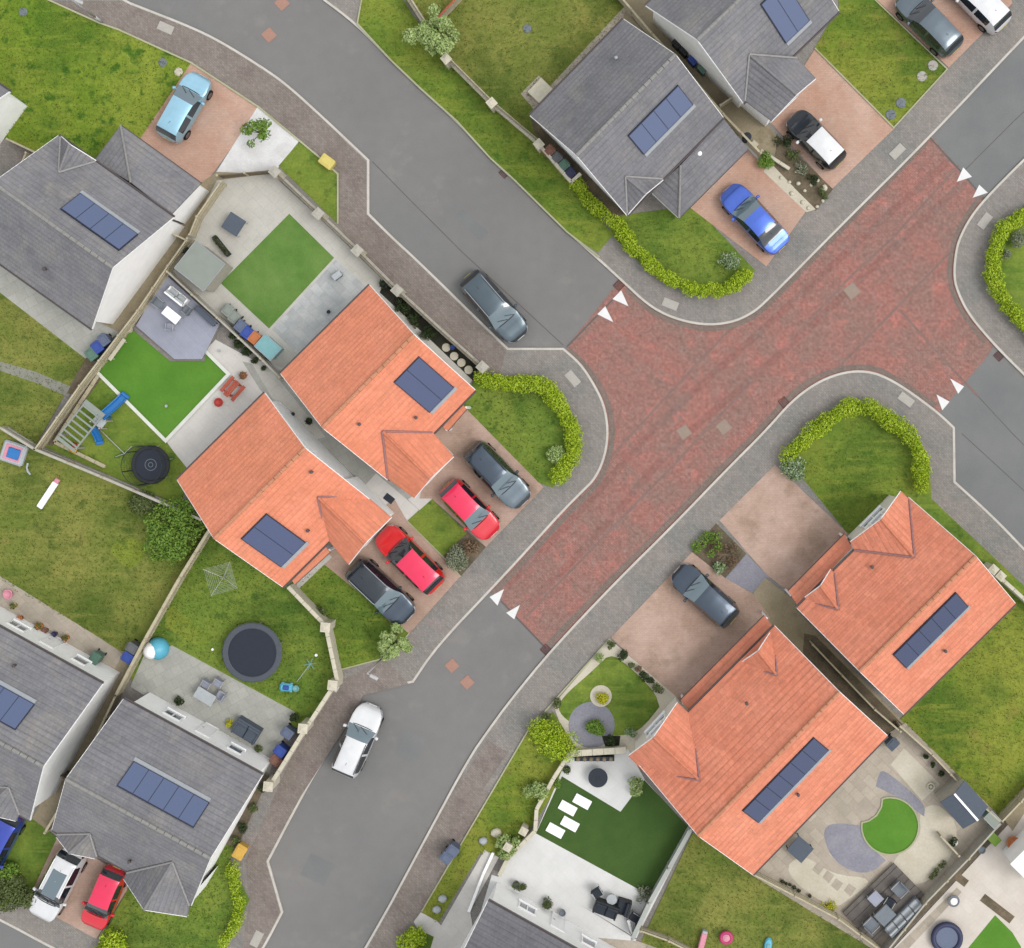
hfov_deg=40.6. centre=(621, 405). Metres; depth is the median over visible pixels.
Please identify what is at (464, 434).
driveway
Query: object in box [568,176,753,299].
hedge
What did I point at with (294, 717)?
shrub
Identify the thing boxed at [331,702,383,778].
car
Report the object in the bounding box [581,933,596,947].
window
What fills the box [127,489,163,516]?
shrub
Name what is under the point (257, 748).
shrub
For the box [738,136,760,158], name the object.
patio
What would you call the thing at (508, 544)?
pavement
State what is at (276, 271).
lawn
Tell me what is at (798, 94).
door
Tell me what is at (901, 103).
stepping stone
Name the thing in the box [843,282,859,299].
manhole cover
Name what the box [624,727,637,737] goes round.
shrub
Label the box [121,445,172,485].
trampoline
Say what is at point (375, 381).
house
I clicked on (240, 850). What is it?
grit bin
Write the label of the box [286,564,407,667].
lawn
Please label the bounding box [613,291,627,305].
road marking
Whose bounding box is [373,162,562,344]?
road joint
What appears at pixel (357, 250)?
garden wall
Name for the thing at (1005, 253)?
shrub
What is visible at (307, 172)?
lawn
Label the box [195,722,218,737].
door
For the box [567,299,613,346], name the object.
paving joint
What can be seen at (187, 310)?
garden chair
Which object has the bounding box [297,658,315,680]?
toy windmill
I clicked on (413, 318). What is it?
shrub
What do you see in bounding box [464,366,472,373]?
stepping stone
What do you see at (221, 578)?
rotary dryer
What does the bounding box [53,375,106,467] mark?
garden wall
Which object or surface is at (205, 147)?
driveway
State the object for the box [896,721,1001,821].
fence
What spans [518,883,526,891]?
shrub
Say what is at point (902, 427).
hedge
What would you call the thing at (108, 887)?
car
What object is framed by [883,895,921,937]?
garden sofa
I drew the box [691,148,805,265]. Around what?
driveway
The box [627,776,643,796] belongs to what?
shrub
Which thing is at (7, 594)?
ball
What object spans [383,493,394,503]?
doormat
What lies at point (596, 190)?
path
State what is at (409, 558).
car
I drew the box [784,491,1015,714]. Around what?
house
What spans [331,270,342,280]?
garden chest
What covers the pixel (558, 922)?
door
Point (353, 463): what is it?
path
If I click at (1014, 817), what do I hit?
path
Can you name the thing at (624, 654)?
shrub
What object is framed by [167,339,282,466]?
patio
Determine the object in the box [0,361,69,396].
path
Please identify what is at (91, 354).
wheelie bin
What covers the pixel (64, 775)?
fence
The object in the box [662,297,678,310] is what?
manhole cover
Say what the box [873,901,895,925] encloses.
table
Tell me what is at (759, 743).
house
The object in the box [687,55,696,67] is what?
wheelie bin
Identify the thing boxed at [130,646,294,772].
patio
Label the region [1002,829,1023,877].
garden room
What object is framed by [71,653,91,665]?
window
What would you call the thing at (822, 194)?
shrub
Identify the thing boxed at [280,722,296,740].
wheelie bin
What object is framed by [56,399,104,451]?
climbing frame
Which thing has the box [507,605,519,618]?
road marking
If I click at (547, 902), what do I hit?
shrub
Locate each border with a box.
[47,377,100,445]
[226,774,268,846]
[380,286,478,379]
[444,533,485,575]
[602,736,619,746]
[693,524,745,577]
[764,166,814,211]
[774,137,832,210]
[803,633,902,733]
[952,872,968,886]
[980,894,1014,922]
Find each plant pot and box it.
[9,603,17,609]
[33,622,43,629]
[41,628,48,632]
[51,631,57,636]
[61,634,69,642]
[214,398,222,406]
[238,371,246,379]
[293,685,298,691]
[305,418,311,424]
[512,880,519,889]
[542,900,551,909]
[559,909,565,916]
[562,766,570,774]
[978,846,985,853]
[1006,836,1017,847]
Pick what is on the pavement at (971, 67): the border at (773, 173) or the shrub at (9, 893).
the border at (773, 173)
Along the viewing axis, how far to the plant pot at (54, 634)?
79.54 m
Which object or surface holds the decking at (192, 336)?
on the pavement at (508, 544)
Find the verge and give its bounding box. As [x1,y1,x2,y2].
[422,712,575,921]
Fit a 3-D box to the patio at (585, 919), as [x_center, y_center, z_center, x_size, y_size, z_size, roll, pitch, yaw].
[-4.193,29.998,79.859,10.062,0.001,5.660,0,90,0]
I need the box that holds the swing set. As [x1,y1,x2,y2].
[100,430,131,456]
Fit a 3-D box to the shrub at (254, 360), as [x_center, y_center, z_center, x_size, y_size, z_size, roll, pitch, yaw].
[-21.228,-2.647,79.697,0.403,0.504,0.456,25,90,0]
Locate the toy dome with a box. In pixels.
[143,637,168,659]
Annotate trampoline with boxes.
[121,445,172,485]
[222,622,282,682]
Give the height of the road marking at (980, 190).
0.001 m
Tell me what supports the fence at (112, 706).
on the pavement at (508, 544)
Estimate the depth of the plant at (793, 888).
79.64 m
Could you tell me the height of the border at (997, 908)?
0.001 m
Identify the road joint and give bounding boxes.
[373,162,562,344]
[962,434,1023,490]
[965,112,1023,169]
[978,396,1023,444]
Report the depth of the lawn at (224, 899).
79.82 m
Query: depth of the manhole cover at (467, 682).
79.97 m
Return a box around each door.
[39,636,66,648]
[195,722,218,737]
[363,525,384,547]
[550,912,565,932]
[769,94,798,122]
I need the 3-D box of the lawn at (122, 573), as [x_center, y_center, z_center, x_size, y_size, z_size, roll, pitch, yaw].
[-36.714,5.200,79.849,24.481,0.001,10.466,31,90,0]
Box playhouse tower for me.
[89,414,112,428]
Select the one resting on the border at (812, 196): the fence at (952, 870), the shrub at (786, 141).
the shrub at (786, 141)
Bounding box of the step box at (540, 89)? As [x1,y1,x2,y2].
[528,78,551,102]
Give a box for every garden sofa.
[164,286,189,306]
[231,715,263,744]
[592,897,619,920]
[615,896,631,917]
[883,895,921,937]
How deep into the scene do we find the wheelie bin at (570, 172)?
78.81 m
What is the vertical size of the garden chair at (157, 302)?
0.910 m
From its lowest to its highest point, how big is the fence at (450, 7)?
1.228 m
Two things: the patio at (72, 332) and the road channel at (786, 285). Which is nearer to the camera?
the patio at (72, 332)
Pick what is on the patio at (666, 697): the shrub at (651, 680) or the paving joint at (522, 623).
the shrub at (651, 680)
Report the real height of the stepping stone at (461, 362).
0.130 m
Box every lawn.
[0,0,190,158]
[0,293,84,444]
[0,432,207,650]
[0,819,56,907]
[46,379,186,503]
[99,330,225,437]
[101,844,248,947]
[111,538,145,566]
[131,536,333,727]
[165,606,210,648]
[221,214,333,327]
[279,142,336,222]
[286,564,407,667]
[358,0,611,251]
[405,0,623,138]
[408,499,466,555]
[419,930,433,947]
[464,376,578,487]
[536,777,687,894]
[559,656,658,735]
[608,208,754,293]
[642,833,869,947]
[784,402,1023,591]
[815,0,945,125]
[862,798,917,853]
[901,605,1023,813]
[904,491,1023,610]
[969,916,1020,947]
[987,206,1023,331]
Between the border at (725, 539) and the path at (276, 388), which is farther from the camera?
the border at (725, 539)
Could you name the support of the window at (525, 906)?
in the house at (507, 917)
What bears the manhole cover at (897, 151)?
on the pavement at (971, 67)
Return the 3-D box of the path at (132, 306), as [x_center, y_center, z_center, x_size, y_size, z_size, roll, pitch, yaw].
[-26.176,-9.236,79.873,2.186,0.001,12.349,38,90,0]
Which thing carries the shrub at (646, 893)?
on the patio at (538, 862)
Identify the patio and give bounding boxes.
[0,266,118,358]
[0,576,121,668]
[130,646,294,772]
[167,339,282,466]
[173,174,471,382]
[272,260,365,353]
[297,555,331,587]
[366,474,418,520]
[408,492,430,509]
[481,875,635,940]
[498,749,670,937]
[555,641,679,752]
[599,938,654,947]
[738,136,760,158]
[754,723,1000,947]
[894,815,1023,947]
[896,888,960,947]
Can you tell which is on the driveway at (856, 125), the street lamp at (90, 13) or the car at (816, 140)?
the car at (816, 140)
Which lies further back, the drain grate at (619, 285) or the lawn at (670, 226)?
the drain grate at (619, 285)
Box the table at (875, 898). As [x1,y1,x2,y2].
[867,889,883,906]
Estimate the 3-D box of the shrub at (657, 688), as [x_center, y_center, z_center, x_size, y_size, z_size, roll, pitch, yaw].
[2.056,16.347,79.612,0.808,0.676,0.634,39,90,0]
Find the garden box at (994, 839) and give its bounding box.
[987,833,1001,846]
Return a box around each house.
[0,82,26,142]
[0,125,208,329]
[0,606,119,821]
[52,693,269,916]
[176,391,393,587]
[280,284,476,497]
[461,882,614,947]
[529,18,747,218]
[628,611,887,875]
[644,0,839,125]
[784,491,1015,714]
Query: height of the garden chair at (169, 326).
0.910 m
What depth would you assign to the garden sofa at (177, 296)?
79.13 m
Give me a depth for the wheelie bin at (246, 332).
78.81 m
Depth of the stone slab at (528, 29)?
79.83 m
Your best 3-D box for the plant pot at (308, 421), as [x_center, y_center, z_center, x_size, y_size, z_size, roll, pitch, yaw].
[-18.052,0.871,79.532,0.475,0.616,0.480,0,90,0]
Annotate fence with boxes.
[0,426,201,520]
[5,138,34,152]
[21,151,30,160]
[33,237,194,449]
[43,690,124,833]
[60,771,69,779]
[115,530,210,695]
[165,270,283,378]
[171,233,193,243]
[188,180,226,237]
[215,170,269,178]
[438,0,461,17]
[619,0,761,156]
[631,825,691,941]
[640,925,691,947]
[719,96,732,108]
[752,872,881,947]
[809,640,901,732]
[882,823,1000,947]
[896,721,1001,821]
[937,831,959,856]
[997,788,1023,823]
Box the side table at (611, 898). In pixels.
[607,893,616,904]
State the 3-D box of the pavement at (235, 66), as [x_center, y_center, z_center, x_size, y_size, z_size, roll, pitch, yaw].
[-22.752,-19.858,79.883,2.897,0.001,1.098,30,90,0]
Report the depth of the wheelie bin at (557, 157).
78.81 m
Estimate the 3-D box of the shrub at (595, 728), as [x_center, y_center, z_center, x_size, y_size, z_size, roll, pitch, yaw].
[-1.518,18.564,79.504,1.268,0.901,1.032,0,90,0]
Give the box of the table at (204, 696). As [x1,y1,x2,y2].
[193,686,216,706]
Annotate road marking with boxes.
[490,589,503,605]
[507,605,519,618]
[598,307,612,321]
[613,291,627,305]
[937,395,948,409]
[951,379,963,392]
[957,168,971,181]
[973,185,987,196]
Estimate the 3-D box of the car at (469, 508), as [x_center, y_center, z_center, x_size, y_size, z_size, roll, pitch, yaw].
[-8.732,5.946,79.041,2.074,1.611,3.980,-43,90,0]
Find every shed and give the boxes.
[174,241,232,291]
[254,333,283,360]
[934,773,987,828]
[982,810,1002,829]
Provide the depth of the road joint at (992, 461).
79.99 m
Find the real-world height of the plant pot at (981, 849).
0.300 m
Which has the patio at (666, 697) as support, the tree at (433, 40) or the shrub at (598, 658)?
the shrub at (598, 658)
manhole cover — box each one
[157,21,173,34]
[250,930,263,947]
[261,27,276,42]
[274,0,289,10]
[445,658,458,672]
[460,675,474,689]
[564,370,580,386]
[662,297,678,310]
[676,424,691,439]
[716,419,731,434]
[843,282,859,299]
[889,143,905,159]
[898,391,914,406]
[977,212,992,229]
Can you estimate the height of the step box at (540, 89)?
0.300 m
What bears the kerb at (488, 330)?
on the road at (366, 830)
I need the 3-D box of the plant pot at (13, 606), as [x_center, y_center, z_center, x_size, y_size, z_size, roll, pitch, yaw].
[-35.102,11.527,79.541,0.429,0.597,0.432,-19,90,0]
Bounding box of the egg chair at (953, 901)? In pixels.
[948,895,959,906]
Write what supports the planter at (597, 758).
on the patio at (538, 862)
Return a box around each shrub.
[0,861,20,883]
[0,872,35,913]
[94,926,128,947]
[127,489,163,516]
[141,495,209,565]
[174,696,184,705]
[225,719,232,726]
[228,332,236,339]
[231,836,240,844]
[233,340,243,348]
[238,822,247,833]
[241,347,252,355]
[249,802,257,812]
[251,357,258,363]
[254,745,262,752]
[258,784,264,792]
[289,712,298,721]
[316,606,325,615]
[379,279,387,288]
[394,298,410,315]
[396,925,427,947]
[407,311,418,328]
[419,323,436,340]
[444,544,468,571]
[462,538,479,556]
[495,833,521,860]
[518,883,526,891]
[522,781,549,800]
[526,715,582,763]
[541,712,550,719]
[542,896,552,908]
[546,445,565,463]
[553,697,561,708]
[553,778,561,788]
[585,719,605,735]
[594,653,603,662]
[595,692,608,704]
[605,734,616,745]
[607,640,615,649]
[617,649,627,661]
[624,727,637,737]
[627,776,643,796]
[628,662,634,667]
[634,665,641,671]
[636,885,651,903]
[639,670,649,681]
[646,677,654,683]
[651,682,664,693]
[690,530,722,557]
[708,542,740,570]
[712,562,726,575]
[717,251,740,269]
[757,150,774,169]
[772,135,792,147]
[779,455,805,480]
[785,149,801,161]
[794,160,807,174]
[807,174,817,186]
[818,186,827,199]
[820,900,837,911]
[938,769,944,776]
[948,837,957,846]
[1002,248,1011,260]
[1011,228,1023,247]
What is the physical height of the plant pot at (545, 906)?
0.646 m
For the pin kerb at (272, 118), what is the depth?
79.79 m
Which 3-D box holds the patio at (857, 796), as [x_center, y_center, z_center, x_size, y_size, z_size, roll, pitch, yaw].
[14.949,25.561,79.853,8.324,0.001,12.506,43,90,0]
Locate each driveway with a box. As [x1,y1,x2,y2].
[29,839,127,938]
[141,64,256,181]
[325,500,459,632]
[419,410,542,546]
[611,552,769,700]
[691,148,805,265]
[720,465,846,589]
[771,50,893,187]
[878,0,1011,66]
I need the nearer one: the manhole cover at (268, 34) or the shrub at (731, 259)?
the shrub at (731, 259)
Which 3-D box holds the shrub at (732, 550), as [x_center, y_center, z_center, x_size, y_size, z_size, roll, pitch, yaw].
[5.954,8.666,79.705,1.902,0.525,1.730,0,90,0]
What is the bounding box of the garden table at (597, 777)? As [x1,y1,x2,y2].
[588,768,607,787]
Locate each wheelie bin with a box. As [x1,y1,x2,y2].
[84,348,101,361]
[89,648,106,665]
[90,340,107,353]
[97,333,113,346]
[120,651,134,664]
[125,639,140,654]
[220,303,236,316]
[227,310,243,324]
[233,319,251,332]
[240,326,257,339]
[247,331,261,344]
[269,754,284,767]
[273,740,289,758]
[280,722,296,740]
[439,846,452,864]
[446,839,460,857]
[541,144,555,159]
[549,151,562,165]
[558,159,569,171]
[562,167,576,178]
[671,39,680,51]
[679,46,687,58]
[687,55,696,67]
[697,64,705,76]
[884,733,899,751]
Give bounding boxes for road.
[0,0,1023,947]
[932,39,1023,197]
[939,358,1023,546]
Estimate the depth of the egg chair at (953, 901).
79.49 m
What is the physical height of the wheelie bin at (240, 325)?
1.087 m
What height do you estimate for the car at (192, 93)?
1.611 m
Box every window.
[7,618,31,632]
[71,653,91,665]
[162,707,185,721]
[227,741,246,754]
[518,898,537,915]
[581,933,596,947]
[644,710,665,737]
[649,720,661,737]
[859,505,884,527]
[868,511,882,524]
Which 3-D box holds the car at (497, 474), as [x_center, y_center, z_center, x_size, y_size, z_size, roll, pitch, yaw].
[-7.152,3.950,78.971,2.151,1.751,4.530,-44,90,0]
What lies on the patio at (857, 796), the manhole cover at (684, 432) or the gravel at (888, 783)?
the gravel at (888, 783)
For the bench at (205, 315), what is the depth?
79.13 m
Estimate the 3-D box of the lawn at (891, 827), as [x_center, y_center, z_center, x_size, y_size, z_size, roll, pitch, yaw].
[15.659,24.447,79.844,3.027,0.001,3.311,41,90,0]
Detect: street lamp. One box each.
[72,0,102,22]
[367,658,381,680]
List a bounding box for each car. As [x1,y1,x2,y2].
[0,817,25,868]
[29,847,87,921]
[81,863,126,929]
[156,72,212,143]
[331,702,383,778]
[345,557,415,623]
[376,525,445,594]
[439,478,499,539]
[460,269,527,342]
[463,440,530,508]
[671,563,739,628]
[720,183,788,254]
[786,110,846,170]
[894,0,963,58]
[955,0,1011,34]
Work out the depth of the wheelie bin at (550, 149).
78.81 m
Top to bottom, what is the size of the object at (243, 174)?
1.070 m
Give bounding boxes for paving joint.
[501,601,544,647]
[524,165,958,618]
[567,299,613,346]
[611,329,730,457]
[838,252,948,366]
[899,309,977,395]
[929,137,983,198]
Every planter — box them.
[212,235,230,256]
[574,755,613,761]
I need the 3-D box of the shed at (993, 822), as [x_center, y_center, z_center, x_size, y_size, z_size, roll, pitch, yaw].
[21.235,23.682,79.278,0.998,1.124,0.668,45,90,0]
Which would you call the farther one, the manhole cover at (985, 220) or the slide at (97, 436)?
the manhole cover at (985, 220)
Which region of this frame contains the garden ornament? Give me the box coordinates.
[927,782,934,790]
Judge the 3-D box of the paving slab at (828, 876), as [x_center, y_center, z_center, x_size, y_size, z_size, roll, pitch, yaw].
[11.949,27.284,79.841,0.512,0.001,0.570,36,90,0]
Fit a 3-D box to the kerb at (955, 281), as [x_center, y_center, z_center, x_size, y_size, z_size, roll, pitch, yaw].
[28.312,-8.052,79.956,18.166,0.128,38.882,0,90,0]
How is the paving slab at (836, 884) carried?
on the gravel at (805, 876)
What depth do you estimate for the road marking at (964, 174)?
79.98 m
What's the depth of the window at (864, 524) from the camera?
78.76 m
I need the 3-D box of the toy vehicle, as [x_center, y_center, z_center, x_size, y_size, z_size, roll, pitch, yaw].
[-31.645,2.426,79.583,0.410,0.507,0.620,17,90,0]
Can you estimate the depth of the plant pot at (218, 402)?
79.50 m
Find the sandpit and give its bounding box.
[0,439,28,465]
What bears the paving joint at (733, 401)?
on the speed table at (636, 358)
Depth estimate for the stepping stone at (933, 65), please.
79.81 m
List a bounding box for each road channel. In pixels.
[490,348,614,594]
[546,364,936,646]
[625,142,927,330]
[947,195,985,343]
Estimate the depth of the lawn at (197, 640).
79.84 m
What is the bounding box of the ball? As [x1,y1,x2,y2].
[3,589,12,598]
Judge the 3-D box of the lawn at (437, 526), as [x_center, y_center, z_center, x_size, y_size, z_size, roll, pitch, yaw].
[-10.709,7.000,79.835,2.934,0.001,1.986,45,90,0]
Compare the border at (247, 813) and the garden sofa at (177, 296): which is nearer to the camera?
the garden sofa at (177, 296)
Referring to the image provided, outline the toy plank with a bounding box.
[37,478,59,508]
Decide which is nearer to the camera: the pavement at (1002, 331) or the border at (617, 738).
the border at (617, 738)
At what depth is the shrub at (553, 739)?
78.93 m
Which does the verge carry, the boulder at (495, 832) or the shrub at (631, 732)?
the boulder at (495, 832)
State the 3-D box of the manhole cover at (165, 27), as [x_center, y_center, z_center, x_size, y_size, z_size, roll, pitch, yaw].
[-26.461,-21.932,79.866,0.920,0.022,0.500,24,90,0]
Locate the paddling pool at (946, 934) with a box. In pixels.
[931,922,962,947]
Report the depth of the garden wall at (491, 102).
79.10 m
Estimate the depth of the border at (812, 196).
79.87 m
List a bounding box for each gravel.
[217,107,298,172]
[568,702,614,747]
[590,685,611,706]
[726,554,767,591]
[788,858,867,905]
[824,824,885,872]
[876,771,924,815]
[891,749,939,799]
[894,805,955,883]
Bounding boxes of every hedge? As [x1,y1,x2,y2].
[217,859,246,947]
[473,370,584,486]
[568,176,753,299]
[778,396,865,464]
[860,397,932,494]
[981,208,1023,333]
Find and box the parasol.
[626,919,632,933]
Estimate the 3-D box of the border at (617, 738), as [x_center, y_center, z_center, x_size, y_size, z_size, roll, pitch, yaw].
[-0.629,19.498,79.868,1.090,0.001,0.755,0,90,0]
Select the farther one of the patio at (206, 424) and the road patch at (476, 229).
the road patch at (476, 229)
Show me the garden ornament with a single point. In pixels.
(929, 785)
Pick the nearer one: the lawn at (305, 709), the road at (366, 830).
the lawn at (305, 709)
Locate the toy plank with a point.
(48, 494)
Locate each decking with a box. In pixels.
[136,277,219,358]
[843,863,923,941]
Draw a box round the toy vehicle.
[69,442,79,453]
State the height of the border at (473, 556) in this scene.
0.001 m
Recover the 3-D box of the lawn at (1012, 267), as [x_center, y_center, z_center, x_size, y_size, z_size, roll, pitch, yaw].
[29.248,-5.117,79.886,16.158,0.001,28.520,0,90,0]
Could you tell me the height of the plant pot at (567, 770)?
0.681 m
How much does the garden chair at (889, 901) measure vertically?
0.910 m
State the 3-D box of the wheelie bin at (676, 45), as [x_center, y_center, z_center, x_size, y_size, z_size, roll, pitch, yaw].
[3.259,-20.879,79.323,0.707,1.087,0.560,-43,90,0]
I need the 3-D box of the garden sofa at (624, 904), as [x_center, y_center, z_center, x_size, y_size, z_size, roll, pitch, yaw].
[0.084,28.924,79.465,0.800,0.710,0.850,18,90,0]
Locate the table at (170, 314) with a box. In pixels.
[162,306,183,324]
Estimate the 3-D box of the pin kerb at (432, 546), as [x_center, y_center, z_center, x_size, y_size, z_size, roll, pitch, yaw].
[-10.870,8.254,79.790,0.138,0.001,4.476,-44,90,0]
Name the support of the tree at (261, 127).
on the gravel at (277, 146)
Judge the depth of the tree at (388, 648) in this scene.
77.97 m
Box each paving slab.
[545,822,564,838]
[558,799,577,815]
[560,815,579,831]
[572,793,591,809]
[812,863,823,874]
[822,870,833,882]
[831,879,842,890]
[844,884,855,895]
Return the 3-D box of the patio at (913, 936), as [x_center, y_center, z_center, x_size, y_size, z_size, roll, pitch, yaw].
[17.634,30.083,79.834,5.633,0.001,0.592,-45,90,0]
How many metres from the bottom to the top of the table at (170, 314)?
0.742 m
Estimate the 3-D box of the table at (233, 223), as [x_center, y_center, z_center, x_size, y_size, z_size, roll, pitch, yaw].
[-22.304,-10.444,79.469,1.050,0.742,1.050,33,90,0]
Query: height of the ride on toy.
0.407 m
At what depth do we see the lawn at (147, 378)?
79.87 m
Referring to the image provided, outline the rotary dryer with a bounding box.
[203,562,236,595]
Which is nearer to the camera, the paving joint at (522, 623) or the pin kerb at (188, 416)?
the pin kerb at (188, 416)
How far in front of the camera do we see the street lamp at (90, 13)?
77.18 m
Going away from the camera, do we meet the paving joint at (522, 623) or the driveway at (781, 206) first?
the driveway at (781, 206)
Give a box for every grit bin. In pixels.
[232,841,249,860]
[318,153,336,169]
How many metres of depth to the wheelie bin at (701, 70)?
78.81 m
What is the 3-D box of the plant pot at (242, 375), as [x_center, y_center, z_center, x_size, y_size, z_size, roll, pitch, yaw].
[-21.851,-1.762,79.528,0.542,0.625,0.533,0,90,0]
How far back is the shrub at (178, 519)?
78.55 m
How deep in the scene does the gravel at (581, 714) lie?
79.87 m
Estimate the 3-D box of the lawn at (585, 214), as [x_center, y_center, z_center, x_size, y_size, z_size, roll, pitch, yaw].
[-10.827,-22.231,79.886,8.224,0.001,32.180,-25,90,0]
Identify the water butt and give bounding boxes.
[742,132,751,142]
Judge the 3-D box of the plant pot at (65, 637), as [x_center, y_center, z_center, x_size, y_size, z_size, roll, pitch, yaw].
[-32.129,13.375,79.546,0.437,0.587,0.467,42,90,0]
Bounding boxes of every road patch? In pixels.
[300,853,333,885]
[394,730,425,762]
[454,210,488,240]
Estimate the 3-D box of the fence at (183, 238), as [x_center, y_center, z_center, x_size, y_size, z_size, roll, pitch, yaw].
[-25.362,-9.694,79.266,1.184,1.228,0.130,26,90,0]
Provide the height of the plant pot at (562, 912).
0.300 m
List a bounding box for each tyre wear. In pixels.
[505,160,948,588]
[524,179,967,607]
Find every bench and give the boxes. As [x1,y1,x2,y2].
[108,338,126,360]
[194,305,217,326]
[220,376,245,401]
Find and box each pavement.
[0,0,605,947]
[54,1,505,373]
[208,43,252,83]
[243,660,407,947]
[327,0,1023,322]
[367,373,1023,947]
[369,775,489,947]
[465,740,507,788]
[956,162,1023,371]
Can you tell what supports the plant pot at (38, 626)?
on the patio at (31, 610)
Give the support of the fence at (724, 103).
on the path at (742, 119)
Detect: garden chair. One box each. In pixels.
[150,296,164,308]
[163,323,174,330]
[181,304,193,315]
[200,677,211,689]
[212,676,224,688]
[216,689,226,702]
[590,884,603,899]
[628,911,639,925]
[862,914,879,935]
[882,894,896,908]
[889,879,909,898]
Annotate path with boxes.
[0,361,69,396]
[32,644,129,828]
[67,358,96,393]
[100,172,245,333]
[242,361,417,508]
[250,359,324,438]
[414,850,498,947]
[521,7,631,108]
[531,118,624,218]
[623,11,644,32]
[626,0,776,156]
[754,578,903,723]
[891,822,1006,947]
[1005,787,1023,830]
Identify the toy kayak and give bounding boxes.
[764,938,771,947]
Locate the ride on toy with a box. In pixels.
[279,681,293,691]
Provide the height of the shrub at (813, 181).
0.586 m
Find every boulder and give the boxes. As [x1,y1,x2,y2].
[432,905,440,913]
[438,894,446,902]
[479,837,487,844]
[491,828,501,837]
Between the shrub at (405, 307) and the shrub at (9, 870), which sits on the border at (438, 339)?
the shrub at (405, 307)
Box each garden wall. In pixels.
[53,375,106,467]
[263,583,342,791]
[268,165,489,373]
[407,0,544,152]
[467,852,493,911]
[497,753,570,876]
[541,147,581,183]
[571,745,625,756]
[760,149,789,170]
[983,562,1023,602]
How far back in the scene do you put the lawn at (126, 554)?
79.85 m
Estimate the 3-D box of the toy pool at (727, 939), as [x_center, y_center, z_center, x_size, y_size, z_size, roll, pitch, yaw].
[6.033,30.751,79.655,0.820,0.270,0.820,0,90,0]
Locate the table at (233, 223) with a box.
[221,212,247,236]
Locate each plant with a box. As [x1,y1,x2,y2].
[780,879,811,897]
[928,860,946,879]
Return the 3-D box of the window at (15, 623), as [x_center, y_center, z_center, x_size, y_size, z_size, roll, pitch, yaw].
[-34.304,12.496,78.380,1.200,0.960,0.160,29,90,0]
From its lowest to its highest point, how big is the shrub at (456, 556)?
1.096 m
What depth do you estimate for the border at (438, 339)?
79.87 m
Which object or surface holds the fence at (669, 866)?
on the lawn at (634, 842)
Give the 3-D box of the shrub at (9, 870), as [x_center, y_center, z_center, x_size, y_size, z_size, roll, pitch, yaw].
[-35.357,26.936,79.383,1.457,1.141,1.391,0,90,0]
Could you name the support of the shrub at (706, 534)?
on the border at (725, 539)
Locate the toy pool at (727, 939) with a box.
[719,931,732,944]
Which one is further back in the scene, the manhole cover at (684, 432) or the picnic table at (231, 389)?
the manhole cover at (684, 432)
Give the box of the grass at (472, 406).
[0,0,1023,947]
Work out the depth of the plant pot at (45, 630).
79.54 m
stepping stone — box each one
[442,343,449,351]
[450,352,457,359]
[457,358,465,366]
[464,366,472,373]
[886,109,895,119]
[896,98,905,107]
[917,71,926,80]
[928,60,937,70]
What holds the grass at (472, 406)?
on the lawn
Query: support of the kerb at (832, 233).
on the road at (366, 830)
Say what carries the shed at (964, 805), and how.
on the patio at (857, 796)
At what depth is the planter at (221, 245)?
79.42 m
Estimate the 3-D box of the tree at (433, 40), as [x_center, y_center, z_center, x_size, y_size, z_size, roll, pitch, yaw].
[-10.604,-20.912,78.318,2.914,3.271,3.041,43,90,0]
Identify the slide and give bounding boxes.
[89,427,103,444]
[97,391,129,419]
[698,928,707,947]
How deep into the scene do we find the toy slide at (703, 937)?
79.48 m
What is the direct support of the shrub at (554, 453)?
on the lawn at (491, 426)
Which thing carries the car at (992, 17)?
on the driveway at (965, 24)
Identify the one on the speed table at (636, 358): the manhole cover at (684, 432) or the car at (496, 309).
the manhole cover at (684, 432)
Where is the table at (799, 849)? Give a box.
[786,833,813,862]
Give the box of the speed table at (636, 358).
[492,136,993,647]
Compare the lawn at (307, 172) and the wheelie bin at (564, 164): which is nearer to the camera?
the wheelie bin at (564, 164)
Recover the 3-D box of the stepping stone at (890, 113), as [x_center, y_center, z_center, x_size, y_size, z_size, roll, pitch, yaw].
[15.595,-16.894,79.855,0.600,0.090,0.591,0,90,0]
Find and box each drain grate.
[540,644,550,654]
[613,280,624,290]
[778,396,789,408]
[993,350,1003,360]
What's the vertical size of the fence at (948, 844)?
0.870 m
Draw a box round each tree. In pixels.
[240,118,271,147]
[377,623,413,660]
[402,3,459,56]
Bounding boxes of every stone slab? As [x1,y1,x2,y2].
[19,8,27,15]
[158,58,166,66]
[174,67,182,75]
[523,24,531,32]
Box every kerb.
[0,0,607,947]
[48,0,338,223]
[97,351,230,442]
[323,0,1023,324]
[342,633,409,669]
[356,0,599,256]
[364,370,1023,947]
[407,521,460,576]
[421,639,609,910]
[815,0,947,127]
[861,797,919,855]
[953,159,1023,375]
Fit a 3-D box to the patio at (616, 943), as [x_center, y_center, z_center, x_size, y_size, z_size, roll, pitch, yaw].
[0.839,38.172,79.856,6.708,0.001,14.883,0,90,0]

